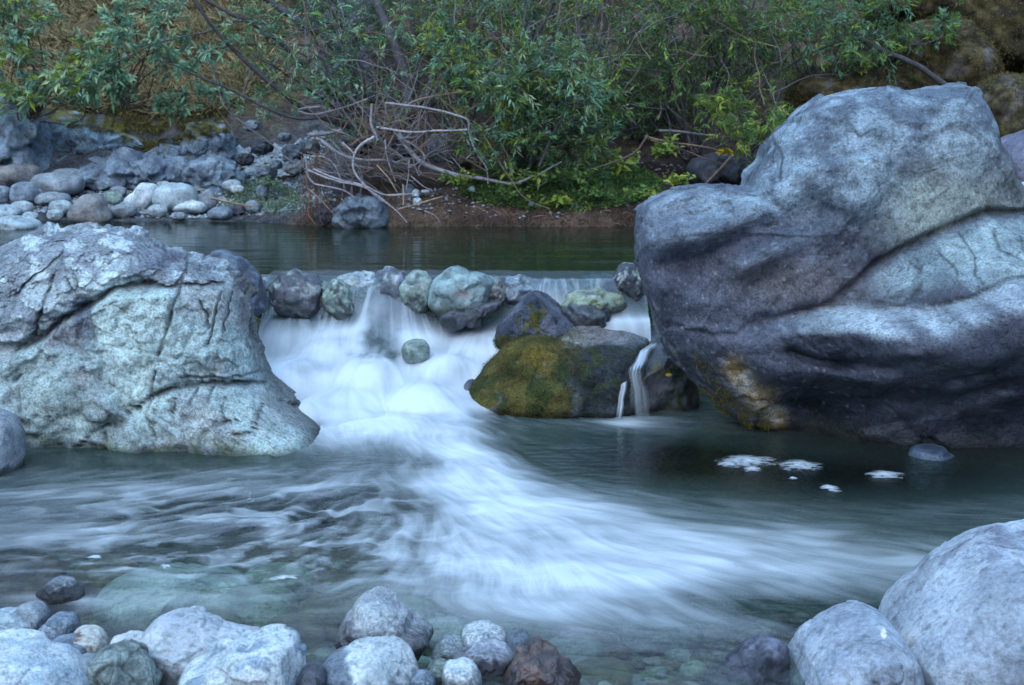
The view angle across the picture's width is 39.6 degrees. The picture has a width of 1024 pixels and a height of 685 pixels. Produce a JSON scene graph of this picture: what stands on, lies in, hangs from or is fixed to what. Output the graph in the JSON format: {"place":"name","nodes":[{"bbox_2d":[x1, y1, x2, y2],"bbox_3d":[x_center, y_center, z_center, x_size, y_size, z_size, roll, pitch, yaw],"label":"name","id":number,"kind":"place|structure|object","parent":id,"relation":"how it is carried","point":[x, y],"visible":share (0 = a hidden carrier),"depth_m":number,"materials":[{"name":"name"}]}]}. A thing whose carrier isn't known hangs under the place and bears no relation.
{"place":"outdoors","nodes":[
{"label":"outdoors","id":0,"kind":"place"},
{"bbox_2d":[210,249,267,316],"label":"rock","id":1,"kind":"object","parent":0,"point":[247,268],"visible":0.46,"depth_m":8.73,"materials":[{"name":"stone"}]},
{"bbox_2d":[0,221,634,272],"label":"pool water","id":2,"kind":"structure","parent":0,"point":[200,239],"depth_m":11.68,"materials":[{"name":"liquid"}]},
{"bbox_2d":[0,215,42,235],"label":"cobble","id":3,"kind":"object","parent":2,"relation":"in","point":[12,222],"visible":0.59,"depth_m":12.90,"materials":[{"name":"stone"}]},
{"bbox_2d":[67,194,112,223],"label":"cobble","id":4,"kind":"object","parent":2,"relation":"in","point":[93,208],"visible":0.91,"depth_m":13.56,"materials":[{"name":"stone"}]},
{"bbox_2d":[337,270,375,297],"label":"rock","id":5,"kind":"object","parent":2,"relation":"in","point":[361,283],"visible":0.79,"depth_m":9.12,"materials":[{"name":"stone"}]},
{"bbox_2d":[575,272,611,290],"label":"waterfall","id":6,"kind":"object","parent":2,"relation":"in","point":[599,282],"visible":0.39,"depth_m":9.32,"materials":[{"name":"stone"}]},
{"bbox_2d":[0,0,917,684],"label":"ground","id":7,"kind":"structure","parent":0,"point":[742,598],"depth_m":8.45,"materials":[{"name":"soil"}]},
{"bbox_2d":[0,163,41,187],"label":"cobble","id":8,"kind":"object","parent":7,"relation":"on","point":[11,174],"visible":0.68,"depth_m":15.12,"materials":[{"name":"stone"}]},
{"bbox_2d":[0,95,55,172],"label":"outcrop rock","id":9,"kind":"object","parent":7,"relation":"on","point":[24,142],"visible":0.27,"depth_m":15.29,"materials":[{"name":"stone"}]},
{"bbox_2d":[0,636,88,684],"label":"stone","id":10,"kind":"object","parent":7,"relation":"on","point":[26,660],"visible":0.98,"depth_m":4.13,"materials":[{"name":"stone"}]},
{"bbox_2d":[0,0,114,126],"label":"willow shrub","id":11,"kind":"object","parent":7,"relation":"on","point":[36,88],"visible":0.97,"depth_m":14.88,"materials":[{"name":"green plant"}]},
{"bbox_2d":[30,171,84,195],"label":"cobble","id":12,"kind":"object","parent":7,"relation":"on","point":[70,184],"visible":0.73,"depth_m":14.69,"materials":[{"name":"stone"}]},
{"bbox_2d":[44,109,142,160],"bbox_3d":[-4.797,-2.115,16.336,1.653,1.112,1.324,0,9,0],"label":"outcrop rock","id":13,"kind":"object","parent":7,"relation":"on","point":[96,132],"visible":0.32,"depth_m":15.90,"materials":[{"name":"stone"}]},
{"bbox_2d":[66,89,234,152],"bbox_3d":[-4.367,-2.694,16.573,2.522,1.079,1.555,3,10,16],"label":"moss cover","id":14,"kind":"object","parent":13,"relation":"on","point":[151,130],"visible":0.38,"depth_m":16.26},
{"bbox_2d":[73,554,138,600],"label":"submerged stone","id":15,"kind":"object","parent":7,"relation":"on","point":[94,587],"visible":0.59,"depth_m":5.89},
{"bbox_2d":[77,147,189,190],"bbox_3d":[-4.069,-1.804,15.338,1.259,0.615,0.850,0,9,0],"label":"outcrop rock","id":16,"kind":"object","parent":7,"relation":"on","point":[118,167],"visible":0.64,"depth_m":15.07,"materials":[{"name":"stone"}]},
{"bbox_2d":[123,183,156,208],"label":"cobble","id":17,"kind":"object","parent":7,"relation":"on","point":[140,196],"visible":0.74,"depth_m":14.20,"materials":[{"name":"stone"}]},
{"bbox_2d":[55,0,231,126],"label":"willow shrub","id":18,"kind":"object","parent":7,"relation":"on","point":[121,80],"visible":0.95,"depth_m":14.73,"materials":[{"name":"green plant"}]},
{"bbox_2d":[0,0,305,127],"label":"dry grass","id":19,"kind":"structure","parent":7,"relation":"on","point":[54,37],"depth_m":17.08,"materials":[{"name":"plant"}]},
{"bbox_2d":[152,182,197,211],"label":"cobble","id":20,"kind":"object","parent":7,"relation":"on","point":[170,195],"visible":0.66,"depth_m":14.01,"materials":[{"name":"stone"}]},
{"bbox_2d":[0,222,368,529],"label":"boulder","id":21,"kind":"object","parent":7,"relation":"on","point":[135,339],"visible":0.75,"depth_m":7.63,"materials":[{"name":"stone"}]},
{"bbox_2d":[171,200,207,213],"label":"cobble","id":22,"kind":"object","parent":7,"relation":"on","point":[193,206],"visible":0.91,"depth_m":14.01,"materials":[{"name":"stone"}]},
{"bbox_2d":[140,606,260,684],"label":"stone","id":23,"kind":"object","parent":7,"relation":"on","point":[177,641],"visible":0.61,"depth_m":4.50,"materials":[{"name":"stone"}]},
{"bbox_2d":[179,119,236,159],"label":"outcrop rock","id":24,"kind":"object","parent":7,"relation":"on","point":[215,137],"visible":0.71,"depth_m":15.41,"materials":[{"name":"stone"}]},
{"bbox_2d":[179,154,247,189],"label":"outcrop rock","id":25,"kind":"object","parent":7,"relation":"on","point":[206,171],"visible":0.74,"depth_m":14.99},
{"bbox_2d":[177,624,306,684],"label":"stone","id":26,"kind":"object","parent":7,"relation":"on","point":[272,654],"visible":0.96,"depth_m":4.28,"materials":[{"name":"stone"}]},
{"bbox_2d":[244,562,314,602],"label":"submerged stone","id":27,"kind":"object","parent":7,"relation":"on","point":[299,587],"visible":0.61,"depth_m":5.81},
{"bbox_2d":[264,612,325,650],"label":"submerged stone","id":28,"kind":"object","parent":7,"relation":"on","point":[310,629],"visible":0.55,"depth_m":5.25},
{"bbox_2d":[106,0,485,150],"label":"willow shrub","id":29,"kind":"object","parent":7,"relation":"on","point":[350,72],"visible":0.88,"depth_m":13.60,"materials":[{"name":"green plant"}]},
{"bbox_2d":[5,130,682,217],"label":"gravel","id":30,"kind":"structure","parent":7,"relation":"on","point":[275,154],"depth_m":14.93,"materials":[{"name":"stone"}]},
{"bbox_2d":[9,181,38,202],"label":"cobble","id":31,"kind":"object","parent":30,"relation":"on","point":[24,191],"visible":0.82,"depth_m":14.33,"materials":[{"name":"stone"}]},
{"bbox_2d":[215,178,310,217],"bbox_3d":[-2.617,-1.476,14.424,0.864,0.448,2.494,-3,10,-17],"label":"ground cover","id":32,"kind":"object","parent":30,"relation":"on","point":[240,198],"visible":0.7,"depth_m":14.39,"materials":[{"name":"green plant"}]},
{"bbox_2d":[331,193,389,235],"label":"bank stone","id":33,"kind":"object","parent":7,"relation":"on","point":[372,212],"visible":0.83,"depth_m":12.94,"materials":[{"name":"stone"}]},
{"bbox_2d":[322,636,418,684],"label":"stone","id":34,"kind":"object","parent":7,"relation":"on","point":[383,660],"visible":0.89,"depth_m":4.40,"materials":[{"name":"stone"}]},
{"bbox_2d":[240,0,522,127],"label":"willow shrub","id":35,"kind":"object","parent":7,"relation":"on","point":[378,23],"visible":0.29,"depth_m":15.37,"materials":[{"name":"green plant"}]},
{"bbox_2d":[372,319,400,345],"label":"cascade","id":36,"kind":"object","parent":7,"relation":"on","point":[388,330],"visible":0.52,"depth_m":9.05,"materials":[{"name":"liquid"}]},
{"bbox_2d":[366,266,418,335],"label":"rock","id":37,"kind":"object","parent":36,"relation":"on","point":[384,302],"visible":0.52,"depth_m":9.05,"materials":[{"name":"stone"}]},
{"bbox_2d":[399,270,431,319],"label":"rock","id":38,"kind":"object","parent":37,"relation":"on","point":[414,286],"visible":0.77,"depth_m":9.01,"materials":[{"name":"stone"}]},
{"bbox_2d":[238,51,577,180],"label":"dead twigs","id":39,"kind":"object","parent":7,"relation":"on","point":[357,139],"visible":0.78,"depth_m":13.25,"materials":[{"name":"wood"}]},
{"bbox_2d":[297,91,561,224],"bbox_3d":[-0.773,-1.707,13.145,2.471,1.211,0.893,0,9,0],"label":"root tangle","id":40,"kind":"object","parent":7,"relation":"on","point":[314,170],"visible":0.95,"depth_m":13.08,"materials":[{"name":"grey plant"}]},
{"bbox_2d":[51,611,809,684],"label":"bed pebbles","id":41,"kind":"object","parent":7,"relation":"on","point":[719,629],"visible":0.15,"depth_m":5.40,"materials":[{"name":"stone"}]},
{"bbox_2d":[88,638,162,684],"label":"stone","id":42,"kind":"object","parent":41,"relation":"on","point":[127,662],"visible":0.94,"depth_m":4.27,"materials":[{"name":"stone"}]},
{"bbox_2d":[92,562,248,634],"bbox_3d":[-1.339,1.036,5.681,0.638,0.253,0.561,0,9,0],"label":"submerged stone","id":43,"kind":"object","parent":41,"relation":"on","point":[125,593],"visible":0.58,"depth_m":5.53,"materials":[{"name":"stone"}]},
{"bbox_2d":[206,581,298,626],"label":"submerged stone","id":44,"kind":"object","parent":41,"relation":"on","point":[262,601],"visible":0.53,"depth_m":5.46,"materials":[{"name":"stone"}]},
{"bbox_2d":[299,595,354,640],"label":"submerged stone","id":45,"kind":"object","parent":41,"relation":"on","point":[330,610],"visible":0.52,"depth_m":5.43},
{"bbox_2d":[335,586,433,661],"bbox_3d":[-0.428,0.965,4.778,0.325,0.253,0.316,0,9,0],"label":"stone","id":46,"kind":"object","parent":41,"relation":"on","point":[381,611],"visible":0.72,"depth_m":4.70,"materials":[{"name":"stone"}]},
{"bbox_2d":[397,595,434,618],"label":"submerged stone","id":47,"kind":"object","parent":41,"relation":"on","point":[424,608],"visible":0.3,"depth_m":5.44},
{"bbox_2d":[442,657,481,684],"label":"stone","id":48,"kind":"object","parent":41,"relation":"on","point":[462,671],"visible":1,"depth_m":4.43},
{"bbox_2d":[388,19,496,142],"bbox_3d":[-0.639,-2.404,13.399,0.892,1.249,0.972,-7,12,-37],"label":"willow shrub","id":49,"kind":"object","parent":7,"relation":"on","point":[448,71],"visible":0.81,"depth_m":13.26,"materials":[{"name":"green plant"}]},
{"bbox_2d":[424,616,466,656],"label":"submerged stone","id":50,"kind":"object","parent":7,"relation":"on","point":[441,625],"visible":0.34,"depth_m":5.23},
{"bbox_2d":[258,270,650,424],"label":"cascade","id":51,"kind":"object","parent":7,"relation":"on","point":[327,375],"visible":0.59,"depth_m":8.60,"materials":[{"name":"liquid"}]},
{"bbox_2d":[268,268,322,322],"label":"rock","id":52,"kind":"object","parent":51,"relation":"in","point":[295,294],"visible":0.99,"depth_m":9.00,"materials":[{"name":"stone"}]},
{"bbox_2d":[321,278,355,325],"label":"rock","id":53,"kind":"object","parent":51,"relation":"in","point":[339,304],"visible":1,"depth_m":8.99,"materials":[{"name":"stone"}]},
{"bbox_2d":[401,338,429,363],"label":"rock","id":54,"kind":"object","parent":51,"relation":"on","point":[415,351],"visible":1,"depth_m":8.67,"materials":[{"name":"stone"}]},
{"bbox_2d":[439,301,500,330],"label":"rock","id":55,"kind":"object","parent":51,"relation":"on","point":[473,314],"visible":0.96,"depth_m":8.83,"materials":[{"name":"stone"}]},
{"bbox_2d":[427,265,494,316],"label":"rock","id":56,"kind":"object","parent":55,"relation":"on","point":[457,287],"visible":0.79,"depth_m":8.86,"materials":[{"name":"stone"}]},
{"bbox_2d":[538,278,573,300],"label":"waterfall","id":57,"kind":"object","parent":51,"relation":"in","point":[556,289],"visible":0.58,"depth_m":9.06,"materials":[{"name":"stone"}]},
{"bbox_2d":[451,133,495,171],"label":"bank stone","id":58,"kind":"object","parent":7,"relation":"on","point":[468,166],"visible":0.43,"depth_m":13.81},
{"bbox_2d":[426,133,454,163],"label":"bank stone","id":59,"kind":"object","parent":58,"relation":"on","point":[439,159],"visible":0.52,"depth_m":13.75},
{"bbox_2d":[388,183,635,232],"bbox_3d":[-0.073,-1.211,13.431,2.653,0.592,0.902,0,9,0],"label":"root fringe","id":60,"kind":"object","parent":7,"relation":"on","point":[514,219],"visible":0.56,"depth_m":13.18,"materials":[{"name":"brown plant"}]},
{"bbox_2d":[383,0,655,158],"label":"willow shrub","id":61,"kind":"object","parent":7,"relation":"on","point":[443,18],"visible":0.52,"depth_m":14.10,"materials":[{"name":"green plant"}]},
{"bbox_2d":[197,0,849,176],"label":"dead twigs","id":62,"kind":"object","parent":7,"relation":"on","point":[447,90],"visible":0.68,"depth_m":13.49,"materials":[{"name":"wood"}]},
{"bbox_2d":[497,612,559,640],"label":"submerged stone","id":63,"kind":"object","parent":7,"relation":"on","point":[549,625],"visible":0.41,"depth_m":5.27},
{"bbox_2d":[436,0,646,192],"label":"willow shrub","id":64,"kind":"object","parent":7,"relation":"on","point":[528,88],"visible":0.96,"depth_m":13.07,"materials":[{"name":"green plant"}]},
{"bbox_2d":[504,636,581,684],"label":"stone","id":65,"kind":"object","parent":7,"relation":"on","point":[537,660],"visible":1,"depth_m":4.42,"materials":[{"name":"stone"}]},
{"bbox_2d":[446,157,664,214],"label":"undergrowth","id":66,"kind":"object","parent":7,"relation":"on","point":[645,176],"visible":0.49,"depth_m":13.59,"materials":[{"name":"green plant"}]},
{"bbox_2d":[498,163,566,185],"bbox_3d":[0.206,-1.562,13.218,0.654,0.218,0.313,1,9,6],"label":"leafy plant","id":67,"kind":"object","parent":66,"relation":"on","point":[535,178],"visible":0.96,"depth_m":13.16,"materials":[{"name":"green plant"}]},
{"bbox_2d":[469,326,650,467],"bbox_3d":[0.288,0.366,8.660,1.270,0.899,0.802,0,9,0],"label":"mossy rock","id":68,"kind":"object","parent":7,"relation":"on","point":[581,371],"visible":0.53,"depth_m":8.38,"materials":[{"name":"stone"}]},
{"bbox_2d":[493,290,574,348],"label":"rock","id":69,"kind":"object","parent":68,"relation":"on","point":[536,312],"visible":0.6,"depth_m":8.65,"materials":[{"name":"stone"}]},
{"bbox_2d":[503,274,540,308],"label":"rock","id":70,"kind":"object","parent":69,"relation":"on","point":[518,287],"visible":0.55,"depth_m":9.03,"materials":[{"name":"stone"}]},
{"bbox_2d":[561,302,610,327],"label":"rock","id":71,"kind":"object","parent":68,"relation":"on","point":[584,315],"visible":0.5,"depth_m":8.79,"materials":[{"name":"stone"}]},
{"bbox_2d":[558,287,626,314],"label":"rock","id":72,"kind":"object","parent":71,"relation":"on","point":[610,301],"visible":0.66,"depth_m":8.94,"materials":[{"name":"stone"}]},
{"bbox_2d":[610,262,646,304],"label":"rock","id":73,"kind":"object","parent":72,"relation":"on","point":[626,282],"visible":0.72,"depth_m":9.06,"materials":[{"name":"stone"}]},
{"bbox_2d":[541,164,614,182],"bbox_3d":[0.610,-1.573,13.276,0.632,0.181,0.359,4,10,21],"label":"leafy plant","id":74,"kind":"object","parent":7,"relation":"on","point":[578,175],"visible":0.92,"depth_m":13.29,"materials":[{"name":"green plant"}]},
{"bbox_2d":[549,634,607,660],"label":"submerged stone","id":75,"kind":"object","parent":7,"relation":"on","point":[569,646],"visible":0.46,"depth_m":5.04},
{"bbox_2d":[569,178,614,198],"bbox_3d":[0.742,-1.424,13.163,0.425,0.203,0.236,0,9,0],"label":"leafy plant","id":76,"kind":"object","parent":7,"relation":"on","point":[586,191],"visible":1,"depth_m":13.15,"materials":[{"name":"green plant"}]},
{"bbox_2d":[573,657,638,684],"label":"submerged stone","id":77,"kind":"object","parent":7,"relation":"on","point":[594,670],"visible":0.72,"depth_m":4.83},
{"bbox_2d":[582,147,640,174],"bbox_3d":[0.960,-1.698,13.337,0.556,0.268,0.288,-3,10,-15],"label":"leafy plant","id":78,"kind":"object","parent":7,"relation":"on","point":[620,170],"visible":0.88,"depth_m":13.35,"materials":[{"name":"green plant"}]},
{"bbox_2d":[465,0,831,147],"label":"willow shrub","id":79,"kind":"object","parent":7,"relation":"on","point":[535,18],"visible":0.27,"depth_m":15.23,"materials":[{"name":"green plant"}]},
{"bbox_2d":[619,609,704,656],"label":"submerged stone","id":80,"kind":"object","parent":7,"relation":"on","point":[678,632],"visible":0.9,"depth_m":5.25,"materials":[{"name":"stone"}]},
{"bbox_2d":[632,340,700,452],"bbox_3d":[0.797,0.358,8.816,0.751,0.754,0.725,0,9,0],"label":"wet rock","id":81,"kind":"object","parent":7,"relation":"on","point":[677,390],"visible":0.25,"depth_m":8.51,"materials":[{"name":"stone"}]},
{"bbox_2d":[568,0,861,163],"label":"willow shrub","id":82,"kind":"object","parent":7,"relation":"on","point":[717,76],"visible":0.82,"depth_m":13.97,"materials":[{"name":"green plant"}]},
{"bbox_2d":[686,152,750,184],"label":"bank stone","id":83,"kind":"object","parent":7,"relation":"on","point":[703,170],"visible":0.56,"depth_m":13.67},
{"bbox_2d":[691,71,796,166],"bbox_3d":[2.157,-1.991,13.048,1.215,1.023,0.980,4,10,23],"label":"willow shrub","id":84,"kind":"object","parent":7,"relation":"on","point":[747,133],"visible":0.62,"depth_m":13.12,"materials":[{"name":"green plant"}]},
{"bbox_2d":[703,633,789,684],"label":"stone","id":85,"kind":"object","parent":7,"relation":"on","point":[760,659],"visible":1,"depth_m":4.60,"materials":[{"name":"stone"}]},
{"bbox_2d":[633,81,1023,501],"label":"boulder","id":86,"kind":"object","parent":7,"relation":"on","point":[848,264],"visible":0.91,"depth_m":7.47,"materials":[{"name":"stone"}]},
{"bbox_2d":[783,62,911,112],"bbox_3d":[3.395,-2.416,14.394,1.279,0.865,1.280,0,9,0],"label":"mossy boulder","id":87,"kind":"object","parent":7,"relation":"on","point":[801,92],"visible":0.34,"depth_m":13.96,"materials":[{"name":"stone"}]},
{"bbox_2d":[872,15,1004,88],"bbox_3d":[4.356,-2.719,14.519,1.412,1.223,1.537,0,9,0],"label":"mossy boulder","id":88,"kind":"object","parent":87,"relation":"on","point":[972,59],"visible":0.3,"depth_m":13.95,"materials":[{"name":"stone"}]},
{"bbox_2d":[743,0,963,83],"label":"willow shrub","id":89,"kind":"object","parent":7,"relation":"on","point":[854,46],"visible":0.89,"depth_m":13.85,"materials":[{"name":"green plant"}]},
{"bbox_2d":[857,35,947,84],"bbox_3d":[3.817,-2.689,13.746,0.982,0.557,0.067,0,9,0],"label":"fallen branch","id":90,"kind":"object","parent":89,"relation":"on","point":[926,71],"visible":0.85,"depth_m":13.72,"materials":[{"name":"wood"}]},
{"bbox_2d":[788,600,925,684],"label":"boulder","id":91,"kind":"object","parent":7,"relation":"on","point":[851,642],"visible":0.97,"depth_m":4.45,"materials":[{"name":"stone"}]},
{"bbox_2d":[855,0,949,32],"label":"mossy boulder","id":92,"kind":"object","parent":7,"relation":"on","point":[924,9],"visible":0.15,"depth_m":14.82,"materials":[{"name":"stone"}]},
{"bbox_2d":[878,519,1023,684],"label":"boulder","id":93,"kind":"object","parent":7,"relation":"on","point":[952,610],"visible":0.84,"depth_m":4.54,"materials":[{"name":"stone"}]},
{"bbox_2d":[947,0,1023,73],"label":"mossy boulder","id":94,"kind":"object","parent":7,"relation":"on","point":[1000,23],"visible":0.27,"depth_m":14.24,"materials":[{"name":"stone"}]},
{"bbox_2d":[973,70,1023,137],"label":"mossy boulder","id":95,"kind":"object","parent":7,"relation":"on","point":[1003,93],"visible":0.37,"depth_m":12.95,"materials":[{"name":"stone"}]},
{"bbox_2d":[1001,129,1023,181],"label":"boulder","id":96,"kind":"object","parent":7,"relation":"on","point":[1013,144],"visible":0.2,"depth_m":11.89,"materials":[{"name":"stone"}]},
{"bbox_2d":[453,638,514,682],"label":"stone","id":97,"kind":"object","parent":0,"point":[491,657],"visible":0.76,"depth_m":4.58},
{"bbox_2d":[0,395,1023,677],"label":"stream water","id":98,"kind":"structure","parent":0,"point":[506,479],"depth_m":6.50,"materials":[{"name":"liquid"}]},
{"bbox_2d":[0,408,26,493],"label":"rock","id":99,"kind":"object","parent":98,"relation":"in","point":[13,440],"visible":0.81,"depth_m":7.12,"materials":[{"name":"stone"}]},
{"bbox_2d":[0,606,29,630],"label":"stone","id":100,"kind":"object","parent":98,"relation":"in","point":[8,620],"visible":0.42,"depth_m":4.83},
{"bbox_2d":[0,627,48,638],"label":"stone","id":101,"kind":"object","parent":98,"relation":"on","point":[15,632],"visible":0.29,"depth_m":4.71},
{"bbox_2d":[13,600,50,629],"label":"stone","id":102,"kind":"object","parent":98,"relation":"on","point":[35,614],"visible":0.57,"depth_m":4.88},
{"bbox_2d":[35,575,84,613],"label":"stone","id":103,"kind":"object","parent":98,"relation":"in","point":[60,593],"visible":0.94,"depth_m":5.25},
{"bbox_2d":[45,611,80,634],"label":"stone","id":104,"kind":"object","parent":98,"relation":"in","point":[62,622],"visible":0.62,"depth_m":4.85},
{"bbox_2d":[73,625,109,653],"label":"stone","id":105,"kind":"object","parent":98,"relation":"in","point":[92,639],"visible":0.47,"depth_m":4.67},
{"bbox_2d":[295,661,326,684],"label":"stone","id":106,"kind":"object","parent":98,"relation":"on","point":[313,673],"visible":0.99,"depth_m":4.31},
{"bbox_2d":[431,633,464,660],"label":"stone","id":107,"kind":"object","parent":98,"relation":"on","point":[446,647],"visible":0.63,"depth_m":4.69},
{"bbox_2d":[461,620,506,645],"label":"stone","id":108,"kind":"object","parent":98,"relation":"on","point":[479,631],"visible":0.49,"depth_m":4.77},
{"bbox_2d":[505,628,530,651],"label":"stone","id":109,"kind":"object","parent":98,"relation":"on","point":[515,638],"visible":0.46,"depth_m":4.74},
{"bbox_2d":[905,443,959,494],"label":"rock","id":110,"kind":"object","parent":98,"relation":"in","point":[931,454],"visible":0.94,"depth_m":7.38,"materials":[{"name":"stone"}]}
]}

